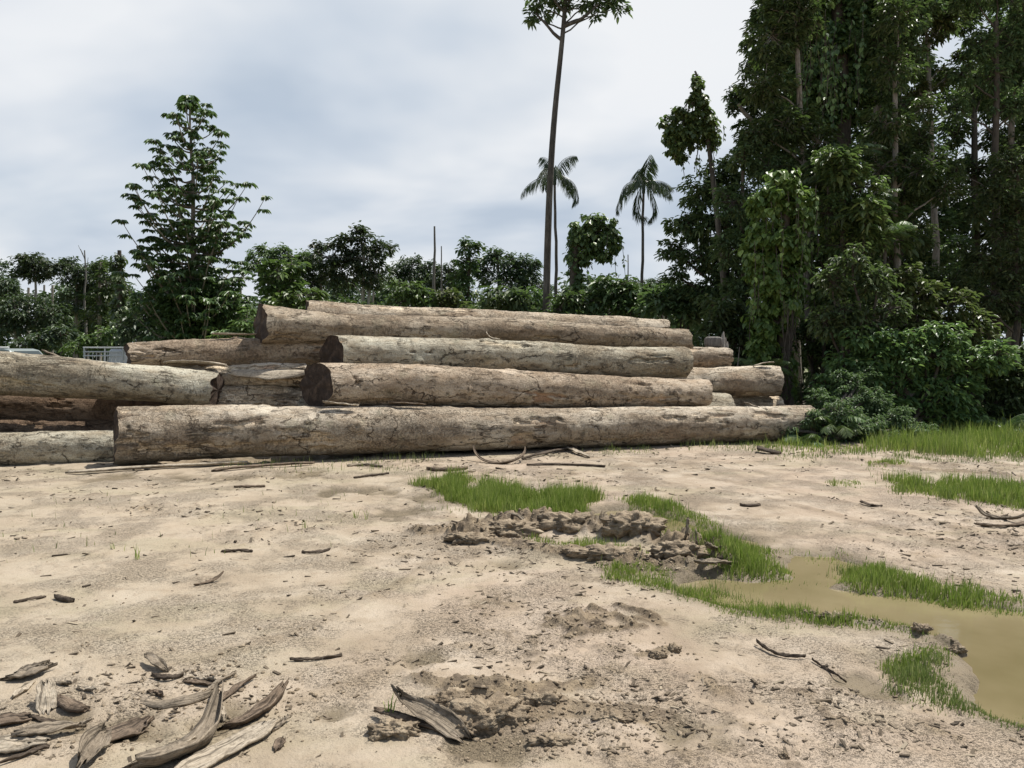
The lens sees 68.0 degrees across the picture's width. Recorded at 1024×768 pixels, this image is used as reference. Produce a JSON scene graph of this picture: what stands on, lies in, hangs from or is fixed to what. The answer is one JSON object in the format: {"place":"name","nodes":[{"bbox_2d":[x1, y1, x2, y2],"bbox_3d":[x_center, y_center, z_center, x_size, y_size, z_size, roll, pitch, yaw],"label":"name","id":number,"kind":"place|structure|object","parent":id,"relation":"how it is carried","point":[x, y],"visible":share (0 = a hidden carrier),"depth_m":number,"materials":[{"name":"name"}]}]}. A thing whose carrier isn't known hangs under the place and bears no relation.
{"place":"outdoors","nodes":[
{"label":"outdoors","id":0,"kind":"place"},
{"bbox_2d":[0,360,1023,767],"bbox_3d":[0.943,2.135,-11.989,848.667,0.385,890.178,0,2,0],"label":"ground","id":1,"kind":"structure","parent":0,"point":[242,600],"depth_m":4.88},
{"bbox_2d":[0,258,24,324],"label":"broadleaf tree","id":2,"kind":"object","parent":1,"relation":"on","point":[7,286],"visible":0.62,"depth_m":49.60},
{"bbox_2d":[0,734,50,752],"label":"wood splinter","id":3,"kind":"object","parent":1,"relation":"on","point":[8,743],"visible":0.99,"depth_m":3.15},
{"bbox_2d":[0,659,57,680],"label":"bark slab","id":4,"kind":"object","parent":1,"relation":"on","point":[34,668],"depth_m":3.83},
{"bbox_2d":[0,292,74,351],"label":"broadleaf tree","id":5,"kind":"object","parent":1,"relation":"on","point":[18,318],"visible":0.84,"depth_m":45.71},
{"bbox_2d":[7,252,71,336],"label":"broadleaf tree","id":6,"kind":"object","parent":1,"relation":"on","point":[31,268],"visible":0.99,"depth_m":47.49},
{"bbox_2d":[7,324,80,356],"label":"shrub","id":7,"kind":"object","parent":1,"relation":"on","point":[46,338],"visible":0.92,"depth_m":35.77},
{"bbox_2d":[35,677,57,714],"bbox_3d":[-2.160,1.453,3.521,0.088,0.139,0.190,-2,3,-32],"label":"wood splinter","id":8,"kind":"object","parent":1,"relation":"on","point":[46,697],"visible":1,"depth_m":3.51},
{"bbox_2d":[11,720,86,737],"bbox_3d":[-1.976,1.487,3.252,0.283,0.078,0.093,-2,3,-38],"label":"bark slab","id":9,"kind":"object","parent":1,"relation":"on","point":[40,728],"depth_m":3.24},
{"bbox_2d":[0,430,113,465],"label":"felled log","id":10,"kind":"object","parent":1,"relation":"on","point":[33,448],"visible":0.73,"depth_m":11.15,"materials":[{"name":"wood"}]},
{"bbox_2d":[0,418,114,432],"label":"felled log","id":11,"kind":"object","parent":1,"relation":"on","point":[8,425],"visible":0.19,"depth_m":11.93,"materials":[{"name":"brown wood"}]},
{"bbox_2d":[0,395,178,420],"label":"felled log","id":12,"kind":"object","parent":11,"relation":"on","point":[20,407],"visible":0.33,"depth_m":12.06,"materials":[{"name":"brown wood"}]},
{"bbox_2d":[0,351,223,404],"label":"felled log","id":13,"kind":"object","parent":12,"relation":"on","point":[33,375],"visible":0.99,"depth_m":11.61,"materials":[{"name":"wood"}]},
{"bbox_2d":[57,694,90,712],"bbox_3d":[-2.051,1.482,3.506,0.221,0.062,0.071,1,3,22],"label":"wood chunk","id":14,"kind":"object","parent":1,"relation":"on","point":[66,703],"visible":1,"depth_m":3.48,"materials":[{"name":"brown wood"}]},
{"bbox_2d":[57,325,116,360],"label":"shrub","id":15,"kind":"object","parent":1,"relation":"on","point":[85,341],"visible":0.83,"depth_m":33.80,"materials":[{"name":"green plant"}]},
{"bbox_2d":[52,256,122,357],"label":"broadleaf tree","id":16,"kind":"object","parent":1,"relation":"on","point":[75,272],"visible":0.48,"depth_m":51.40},
{"bbox_2d":[67,255,116,360],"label":"broadleaf tree","id":17,"kind":"object","parent":1,"relation":"on","point":[101,308],"visible":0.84,"depth_m":43.71,"materials":[{"name":"green plant"}]},
{"bbox_2d":[75,722,112,767],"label":"bark slab","id":18,"kind":"object","parent":1,"relation":"on","point":[94,740],"depth_m":3.12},
{"bbox_2d":[107,250,134,348],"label":"vine clad tree","id":19,"kind":"object","parent":1,"relation":"on","point":[119,266],"visible":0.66,"depth_m":41.62,"materials":[{"name":"green plant"}]},
{"bbox_2d":[105,715,154,741],"bbox_3d":[-1.687,1.504,3.306,0.253,0.052,0.160,-2,3,-35],"label":"bark slab","id":20,"kind":"object","parent":1,"relation":"on","point":[120,730],"depth_m":3.34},
{"bbox_2d":[108,291,171,348],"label":"shrub","id":21,"kind":"object","parent":1,"relation":"on","point":[130,329],"visible":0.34,"depth_m":32.56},
{"bbox_2d":[65,461,247,473],"bbox_3d":[-4.933,1.161,10.642,2.336,0.065,0.119,-1,3,-22],"label":"wood plank","id":22,"kind":"object","parent":1,"relation":"on","point":[152,466],"visible":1,"depth_m":10.58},
{"bbox_2d":[122,680,223,767],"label":"bark slab","id":23,"kind":"object","parent":1,"relation":"on","point":[204,729],"depth_m":3.16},
{"bbox_2d":[140,690,212,709],"bbox_3d":[-1.566,1.483,3.564,0.345,0.043,0.094,-1,3,-17],"label":"bark slab","id":24,"kind":"object","parent":1,"relation":"on","point":[190,699],"depth_m":3.54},
{"bbox_2d":[111,95,272,340],"bbox_3d":[-12.398,-5.428,29.788,5.728,11.641,4.956,-2,3,-42],"label":"pyramid tree","id":25,"kind":"object","parent":1,"relation":"on","point":[191,297],"visible":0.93,"depth_m":29.17,"materials":[{"name":"green plant"}]},
{"bbox_2d":[174,717,282,767],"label":"wood plank","id":26,"kind":"object","parent":1,"relation":"on","point":[212,755],"visible":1,"depth_m":3.14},
{"bbox_2d":[206,306,255,338],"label":"shrub","id":27,"kind":"object","parent":1,"relation":"on","point":[242,324],"visible":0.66,"depth_m":23.79,"materials":[{"name":"green plant"}]},
{"bbox_2d":[217,678,288,730],"bbox_3d":[-1.150,1.492,3.512,0.126,0.082,0.456,1,3,26],"label":"bark slab","id":28,"kind":"object","parent":1,"relation":"on","point":[271,699],"depth_m":3.47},
{"bbox_2d":[241,242,316,304],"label":"broadleaf tree","id":29,"kind":"object","parent":1,"relation":"on","point":[271,253],"visible":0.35,"depth_m":47.29,"materials":[{"name":"green plant"}]},
{"bbox_2d":[251,254,311,316],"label":"broadleaf tree","id":30,"kind":"object","parent":1,"relation":"on","point":[287,274],"visible":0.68,"depth_m":35.67,"materials":[{"name":"green plant"}]},
{"bbox_2d":[261,286,330,309],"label":"shrub","id":31,"kind":"object","parent":1,"relation":"on","point":[293,301],"visible":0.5,"depth_m":25.73,"materials":[{"name":"green plant"}]},
{"bbox_2d":[293,239,337,299],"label":"broadleaf tree","id":32,"kind":"object","parent":1,"relation":"on","point":[312,279],"visible":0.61,"depth_m":46.49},
{"bbox_2d":[310,220,399,304],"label":"broadleaf tree","id":33,"kind":"object","parent":1,"relation":"on","point":[354,258],"visible":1,"depth_m":45.53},
{"bbox_2d":[0,271,711,361],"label":"distant forest","id":34,"kind":"object","parent":1,"relation":"on","point":[376,297],"visible":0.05,"depth_m":66.36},
{"bbox_2d":[366,717,420,741],"bbox_3d":[-0.510,1.490,3.273,0.242,0.103,0.148,0,2,0],"label":"mud clod","id":35,"kind":"object","parent":1,"relation":"on","point":[389,727],"visible":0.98,"depth_m":3.24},
{"bbox_2d":[383,253,442,305],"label":"broadleaf tree","id":36,"kind":"object","parent":1,"relation":"on","point":[407,270],"visible":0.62,"depth_m":57.31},
{"bbox_2d":[379,277,447,307],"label":"shrub","id":37,"kind":"object","parent":1,"relation":"on","point":[421,295],"visible":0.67,"depth_m":27.73,"materials":[{"name":"green plant"}]},
{"bbox_2d":[374,707,457,737],"bbox_3d":[-0.440,1.494,3.339,0.444,0.078,0.057,1,3,24],"label":"bark slab","id":38,"kind":"object","parent":1,"relation":"on","point":[404,717],"depth_m":3.34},
{"bbox_2d":[390,684,472,743],"bbox_3d":[-0.362,1.454,3.330,0.407,0.214,0.093,1,3,25],"label":"bark slab","id":39,"kind":"object","parent":1,"relation":"on","point":[443,720],"depth_m":3.33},
{"bbox_2d":[425,259,470,296],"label":"broadleaf tree","id":40,"kind":"object","parent":1,"relation":"on","point":[446,270],"visible":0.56,"depth_m":49.52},
{"bbox_2d":[425,287,473,308],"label":"shrub","id":41,"kind":"object","parent":1,"relation":"on","point":[449,297],"visible":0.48,"depth_m":27.74,"materials":[{"name":"green plant"}]},
{"bbox_2d":[424,687,474,705],"bbox_3d":[-0.298,1.491,3.572,0.278,0.128,0.166,-1,3,-22],"label":"mud clod","id":42,"kind":"object","parent":1,"relation":"on","point":[443,698],"visible":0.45,"depth_m":3.55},
{"bbox_2d":[113,404,816,464],"bbox_3d":[-0.118,0.724,12.579,11.901,0.853,0.841,0,2,-16],"label":"felled log","id":43,"kind":"object","parent":1,"relation":"on","point":[146,434],"visible":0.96,"depth_m":11.84,"materials":[{"name":"brown wood"}]},
{"bbox_2d":[300,363,712,407],"bbox_3d":[0.143,0.087,12.983,7.253,0.746,0.737,2,2,-18],"label":"felled log","id":44,"kind":"object","parent":43,"relation":"on","point":[368,384],"visible":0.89,"depth_m":12.51,"materials":[{"name":"brown wood"}]},
{"bbox_2d":[319,335,693,377],"bbox_3d":[0.107,-0.458,13.430,6.798,0.675,0.652,1,2,-18],"label":"felled log","id":45,"kind":"object","parent":44,"relation":"on","point":[656,362],"visible":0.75,"depth_m":13.14,"materials":[{"name":"wood"}]},
{"bbox_2d":[445,235,487,308],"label":"broadleaf tree","id":46,"kind":"object","parent":1,"relation":"on","point":[464,281],"visible":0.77,"depth_m":39.61,"materials":[{"name":"green plant"}]},
{"bbox_2d":[441,531,495,544],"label":"mud clod","id":47,"kind":"object","parent":1,"relation":"on","point":[468,538],"visible":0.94,"depth_m":6.53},
{"bbox_2d":[445,689,532,735],"bbox_3d":[-0.119,1.499,3.416,0.449,0.192,0.250,0,2,0],"label":"mud clod","id":48,"kind":"object","parent":1,"relation":"on","point":[494,713],"visible":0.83,"depth_m":3.37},
{"bbox_2d":[468,280,542,311],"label":"shrub","id":49,"kind":"object","parent":1,"relation":"on","point":[512,300],"visible":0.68,"depth_m":24.63,"materials":[{"name":"green plant"}]},
{"bbox_2d":[471,245,543,299],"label":"broadleaf tree","id":50,"kind":"object","parent":1,"relation":"on","point":[517,274],"visible":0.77,"depth_m":45.47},
{"bbox_2d":[0,440,1023,762],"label":"wood litter","id":51,"kind":"object","parent":1,"relation":"on","point":[766,728],"visible":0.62,"depth_m":4.12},
{"bbox_2d":[481,518,543,537],"bbox_3d":[-0.049,1.340,6.892,0.680,0.207,0.363,0,2,0],"label":"mud clod","id":52,"kind":"object","parent":1,"relation":"on","point":[508,528],"visible":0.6,"depth_m":6.81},
{"bbox_2d":[2,411,1023,730],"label":"sparse grass","id":53,"kind":"structure","parent":1,"relation":"on","point":[918,673],"depth_m":5.66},
{"bbox_2d":[2,489,1023,765],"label":"mud crumbs","id":54,"kind":"object","parent":1,"relation":"on","point":[634,711],"visible":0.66,"depth_m":3.63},
{"bbox_2d":[298,392,735,407],"bbox_3d":[0.304,0.566,13.598,8.005,0.849,0.832,0,2,-16],"label":"felled log","id":55,"kind":"object","parent":1,"relation":"on","point":[722,399],"visible":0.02,"depth_m":14.31,"materials":[{"name":"beige wood"}]},
{"bbox_2d":[217,385,302,406],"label":"felled log","id":56,"kind":"object","parent":55,"relation":"on","point":[275,395],"visible":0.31,"depth_m":12.36,"materials":[{"name":"brown wood"}]},
{"bbox_2d":[175,362,306,386],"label":"felled log","id":57,"kind":"object","parent":56,"relation":"on","point":[229,380],"visible":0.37,"depth_m":12.39,"materials":[{"name":"brown wood"}]},
{"bbox_2d":[123,337,323,366],"bbox_3d":[-4.652,-0.527,12.698,3.440,0.530,0.544,-3,3,-14],"label":"felled log","id":58,"kind":"object","parent":57,"relation":"on","point":[234,351],"visible":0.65,"depth_m":12.51,"materials":[{"name":"brown wood"}]},
{"bbox_2d":[227,369,304,379],"bbox_3d":[-3.932,-0.156,12.300,1.323,0.186,0.232,0,2,-10],"label":"bark slab","id":59,"kind":"object","parent":57,"relation":"on","point":[270,374],"depth_m":12.25,"materials":[{"name":"brown wood"}]},
{"bbox_2d":[671,365,783,396],"bbox_3d":[1.371,-0.051,14.174,8.504,0.695,0.691,0,2,-17],"label":"felled log","id":60,"kind":"object","parent":55,"relation":"on","point":[760,380],"visible":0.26,"depth_m":14.89,"materials":[{"name":"brown wood"}]},
{"bbox_2d":[690,347,733,367],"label":"felled log","id":61,"kind":"object","parent":60,"relation":"on","point":[709,357],"visible":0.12,"depth_m":15.11,"materials":[{"name":"brown wood"}]},
{"bbox_2d":[253,304,693,348],"bbox_3d":[-0.403,-0.935,13.738,8.131,0.654,0.632,1,2,-17],"label":"felled log","id":62,"kind":"object","parent":61,"relation":"on","point":[275,324],"visible":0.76,"depth_m":13.34,"materials":[{"name":"wood"}]},
{"bbox_2d":[305,300,669,328],"bbox_3d":[-0.227,-1.141,14.361,7.147,0.573,0.570,1,2,-18],"label":"felled log","id":63,"kind":"object","parent":62,"relation":"on","point":[337,308],"visible":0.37,"depth_m":14.05,"materials":[{"name":"brown wood"}]},
{"bbox_2d":[516,689,567,706],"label":"mud clod","id":64,"kind":"object","parent":1,"relation":"on","point":[550,697],"visible":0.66,"depth_m":3.51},
{"bbox_2d":[520,156,578,307],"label":"palm tree","id":65,"kind":"object","parent":1,"relation":"on","point":[571,190],"visible":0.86,"depth_m":26.74,"materials":[{"name":"green plant"}]},
{"bbox_2d":[525,732,576,747],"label":"mud clod","id":66,"kind":"object","parent":1,"relation":"on","point":[550,739],"visible":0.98,"depth_m":3.20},
{"bbox_2d":[538,511,595,532],"bbox_3d":[0.531,1.296,7.029,0.657,0.232,0.356,0,2,0],"label":"mud clod","id":67,"kind":"object","parent":1,"relation":"on","point":[563,522],"visible":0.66,"depth_m":6.95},
{"bbox_2d":[544,289,605,314],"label":"shrub","id":68,"kind":"object","parent":1,"relation":"on","point":[572,303],"visible":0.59,"depth_m":23.67,"materials":[{"name":"green plant"}]},
{"bbox_2d":[522,0,632,311],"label":"emergent tree","id":69,"kind":"object","parent":1,"relation":"on","point":[565,7],"visible":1,"depth_m":24.56,"materials":[{"name":"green plant"}]},
{"bbox_2d":[562,212,627,294],"bbox_3d":[2.839,-2.648,25.892,2.245,6.410,1.224,0,2,8],"label":"vine covered stump","id":70,"kind":"object","parent":1,"relation":"on","point":[591,238],"visible":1,"depth_m":25.62,"materials":[{"name":"green plant"}]},
{"bbox_2d":[560,542,643,561],"bbox_3d":[0.721,1.351,6.066,0.676,0.160,0.281,0,2,0],"label":"mud clod","id":71,"kind":"object","parent":1,"relation":"on","point":[598,551],"visible":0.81,"depth_m":6.01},
{"bbox_2d":[590,707,637,722],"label":"mud clod","id":72,"kind":"object","parent":1,"relation":"on","point":[612,714],"visible":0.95,"depth_m":3.38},
{"bbox_2d":[584,272,664,318],"bbox_3d":[3.634,-1.407,23.902,2.919,4.204,1.642,0,2,0],"label":"shrub","id":73,"kind":"object","parent":1,"relation":"on","point":[611,295],"visible":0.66,"depth_m":23.64,"materials":[{"name":"green plant"}]},
{"bbox_2d":[599,509,667,538],"bbox_3d":[1.085,1.262,6.744,0.617,0.290,0.353,0,2,0],"label":"mud clod","id":74,"kind":"object","parent":1,"relation":"on","point":[620,524],"visible":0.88,"depth_m":6.64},
{"bbox_2d":[615,155,673,317],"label":"palm tree","id":75,"kind":"object","parent":1,"relation":"on","point":[643,174],"visible":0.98,"depth_m":25.75,"materials":[{"name":"green plant"}]},
{"bbox_2d":[628,277,712,331],"bbox_3d":[4.868,-1.199,21.905,2.942,3.914,1.396,0,2,0],"label":"shrub","id":76,"kind":"object","parent":1,"relation":"on","point":[687,312],"visible":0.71,"depth_m":21.71,"materials":[{"name":"green plant"}]},
{"bbox_2d":[646,539,710,559],"bbox_3d":[1.345,1.355,6.070,0.554,0.233,0.338,0,2,0],"label":"mud clod","id":77,"kind":"object","parent":1,"relation":"on","point":[666,549],"visible":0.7,"depth_m":5.99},
{"bbox_2d":[649,71,733,364],"bbox_3d":[4.824,-3.638,19.887,2.357,8.986,0.924,0,2,3],"label":"leaning tree","id":78,"kind":"object","parent":1,"relation":"on","point":[699,124],"visible":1,"depth_m":19.62,"materials":[{"name":"green plant"}]},
{"bbox_2d":[653,157,763,309],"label":"broadleaf tree","id":79,"kind":"object","parent":1,"relation":"on","point":[690,227],"visible":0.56,"depth_m":21.18,"materials":[{"name":"green plant"}]},
{"bbox_2d":[409,456,1023,672],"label":"grass","id":80,"kind":"structure","parent":1,"relation":"on","point":[455,487],"depth_m":6.28,"materials":[{"name":"plant"}]},
{"bbox_2d":[689,291,757,366],"bbox_3d":[5.216,-0.651,18.437,1.937,3.164,1.398,0,2,0],"label":"shrub","id":81,"kind":"object","parent":1,"relation":"on","point":[722,315],"visible":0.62,"depth_m":18.18,"materials":[{"name":"green plant"}]},
{"bbox_2d":[707,121,791,357],"bbox_3d":[5.870,-2.795,18.899,2.127,7.296,1.202,0,2,0],"label":"broadleaf tree","id":82,"kind":"object","parent":1,"relation":"on","point":[751,166],"visible":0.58,"depth_m":18.73,"materials":[{"name":"green plant"}]},
{"bbox_2d":[732,396,784,406],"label":"felled log","id":83,"kind":"object","parent":1,"relation":"on","point":[763,400],"visible":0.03,"depth_m":15.42,"materials":[{"name":"brown wood"}]},
{"bbox_2d":[721,0,806,404],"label":"broadleaf tree","id":84,"kind":"object","parent":1,"relation":"on","point":[734,102],"visible":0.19,"depth_m":22.55,"materials":[{"name":"green plant"}]},
{"bbox_2d":[733,167,822,404],"bbox_3d":[6.000,-1.951,17.112,1.978,5.759,1.409,0,2,0],"label":"vine clad tree","id":85,"kind":"object","parent":1,"relation":"on","point":[777,255],"visible":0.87,"depth_m":16.85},
{"bbox_2d":[730,0,849,386],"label":"broadleaf tree","id":86,"kind":"object","parent":1,"relation":"on","point":[791,16],"visible":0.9,"depth_m":18.61,"materials":[{"name":"green plant"}]},
{"bbox_2d":[801,412,866,438],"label":"fern","id":87,"kind":"object","parent":1,"relation":"on","point":[845,430],"visible":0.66,"depth_m":13.61,"materials":[{"name":"green plant"}]},
{"bbox_2d":[782,0,887,242],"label":"vine clad tree","id":88,"kind":"object","parent":1,"relation":"on","point":[834,90],"visible":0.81,"depth_m":19.67,"materials":[{"name":"green plant"}]},
{"bbox_2d":[792,233,880,408],"bbox_3d":[7.885,-1.298,18.594,2.455,4.890,1.423,0,2,0],"label":"shrub","id":89,"kind":"object","parent":1,"relation":"on","point":[811,351],"visible":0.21,"depth_m":18.46,"materials":[{"name":"green plant"}]},
{"bbox_2d":[801,142,895,357],"bbox_3d":[7.750,-2.314,17.510,2.225,6.449,1.314,0,2,0],"label":"broadleaf tree","id":90,"kind":"object","parent":1,"relation":"on","point":[833,200],"visible":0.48,"depth_m":17.32,"materials":[{"name":"green plant"}]},
{"bbox_2d":[794,148,924,365],"bbox_3d":[8.435,-2.251,17.883,3.163,6.482,2.607,0,2,0],"label":"broadleaf tree","id":91,"kind":"object","parent":1,"relation":"on","point":[871,216],"visible":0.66,"depth_m":17.14,"materials":[{"name":"green plant"}]},
{"bbox_2d":[805,241,914,388],"bbox_3d":[7.257,-0.981,15.899,2.250,3.959,1.032,0,2,0],"label":"shrub","id":92,"kind":"object","parent":1,"relation":"on","point":[862,267],"visible":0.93,"depth_m":15.75,"materials":[{"name":"green plant"}]},
{"bbox_2d":[781,364,938,442],"bbox_3d":[6.300,0.390,14.256,3.081,1.516,1.902,-1,3,-24],"label":"shrub","id":93,"kind":"object","parent":1,"relation":"on","point":[855,395],"visible":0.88,"depth_m":14.38,"materials":[{"name":"green plant"}]},
{"bbox_2d":[714,0,1023,392],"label":"forest interior","id":94,"kind":"object","parent":1,"relation":"on","point":[946,93],"visible":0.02,"depth_m":29.56,"materials":[{"name":"green plant"}]},
{"bbox_2d":[753,406,1023,458],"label":"tall grass","id":95,"kind":"structure","parent":1,"relation":"on","point":[978,434],"depth_m":12.85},
{"bbox_2d":[860,221,917,328],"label":"understory palm","id":96,"kind":"object","parent":1,"relation":"on","point":[898,228],"visible":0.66,"depth_m":17.29,"materials":[{"name":"green plant"}]},
{"bbox_2d":[848,0,948,386],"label":"broadleaf tree","id":97,"kind":"object","parent":1,"relation":"on","point":[890,39],"visible":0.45,"depth_m":19.35,"materials":[{"name":"green plant"}]},
{"bbox_2d":[863,113,944,398],"bbox_3d":[10.022,-3.021,19.366,2.215,7.712,1.381,0,2,0],"label":"broadleaf tree","id":98,"kind":"object","parent":1,"relation":"on","point":[923,139],"visible":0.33,"depth_m":19.16,"materials":[{"name":"green plant"}]},
{"bbox_2d":[804,320,1020,432],"bbox_3d":[8.235,-0.065,15.648,4.343,2.521,1.399,0,2,0],"label":"shrub","id":99,"kind":"object","parent":1,"relation":"on","point":[925,375],"visible":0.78,"depth_m":15.40,"materials":[{"name":"green plant"}]},
{"bbox_2d":[854,0,972,398],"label":"broadleaf tree","id":100,"kind":"object","parent":1,"relation":"on","point":[928,178],"visible":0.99,"depth_m":18.22,"materials":[{"name":"green plant"}]},
{"bbox_2d":[870,123,971,396],"bbox_3d":[14.310,-4.464,26.906,3.567,9.963,2.050,0,2,0],"label":"broadleaf tree","id":101,"kind":"object","parent":1,"relation":"on","point":[945,214],"visible":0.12,"depth_m":26.47,"materials":[{"name":"green plant"}]},
{"bbox_2d":[893,1,975,309],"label":"broadleaf tree","id":102,"kind":"object","parent":1,"relation":"on","point":[934,37],"visible":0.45,"depth_m":20.61,"materials":[{"name":"green plant"}]},
{"bbox_2d":[876,258,1003,423],"bbox_3d":[9.768,-0.967,17.376,2.931,3.809,1.371,0,2,0],"label":"shrub","id":103,"kind":"object","parent":1,"relation":"on","point":[924,302],"visible":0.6,"depth_m":17.15,"materials":[{"name":"green plant"}]},
{"bbox_2d":[927,144,1023,394],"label":"broadleaf tree","id":104,"kind":"object","parent":1,"relation":"on","point":[1009,200],"visible":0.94,"depth_m":18.77,"materials":[{"name":"green plant"}]},
{"bbox_2d":[936,1,1023,396],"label":"broadleaf tree","id":105,"kind":"object","parent":1,"relation":"on","point":[976,172],"visible":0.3,"depth_m":27.57,"materials":[{"name":"green plant"}]},
{"bbox_2d":[938,0,1023,355],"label":"broadleaf tree","id":106,"kind":"object","parent":1,"relation":"on","point":[1012,105],"visible":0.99,"depth_m":19.62,"materials":[{"name":"green plant"}]},
{"bbox_2d":[940,234,1023,339],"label":"broadleaf tree","id":107,"kind":"object","parent":1,"relation":"on","point":[949,246],"visible":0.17,"depth_m":21.25,"materials":[{"name":"green plant"}]},
{"bbox_2d":[953,341,1023,420],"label":"shrub","id":108,"kind":"object","parent":1,"relation":"on","point":[997,396],"visible":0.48,"depth_m":15.99,"materials":[{"name":"green plant"}]},
{"bbox_2d":[961,0,1023,357],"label":"broadleaf tree","id":109,"kind":"object","parent":1,"relation":"on","point":[1011,138],"visible":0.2,"depth_m":21.63,"materials":[{"name":"green plant"}]},
{"bbox_2d":[0,0,1023,346],"label":"sky","id":110,"kind":"structure","parent":0,"point":[404,119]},
{"bbox_2d":[595,511,1023,724],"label":"water","id":111,"kind":"structure","parent":0,"point":[994,647],"depth_m":4.88,"materials":[{"name":"liquid"}]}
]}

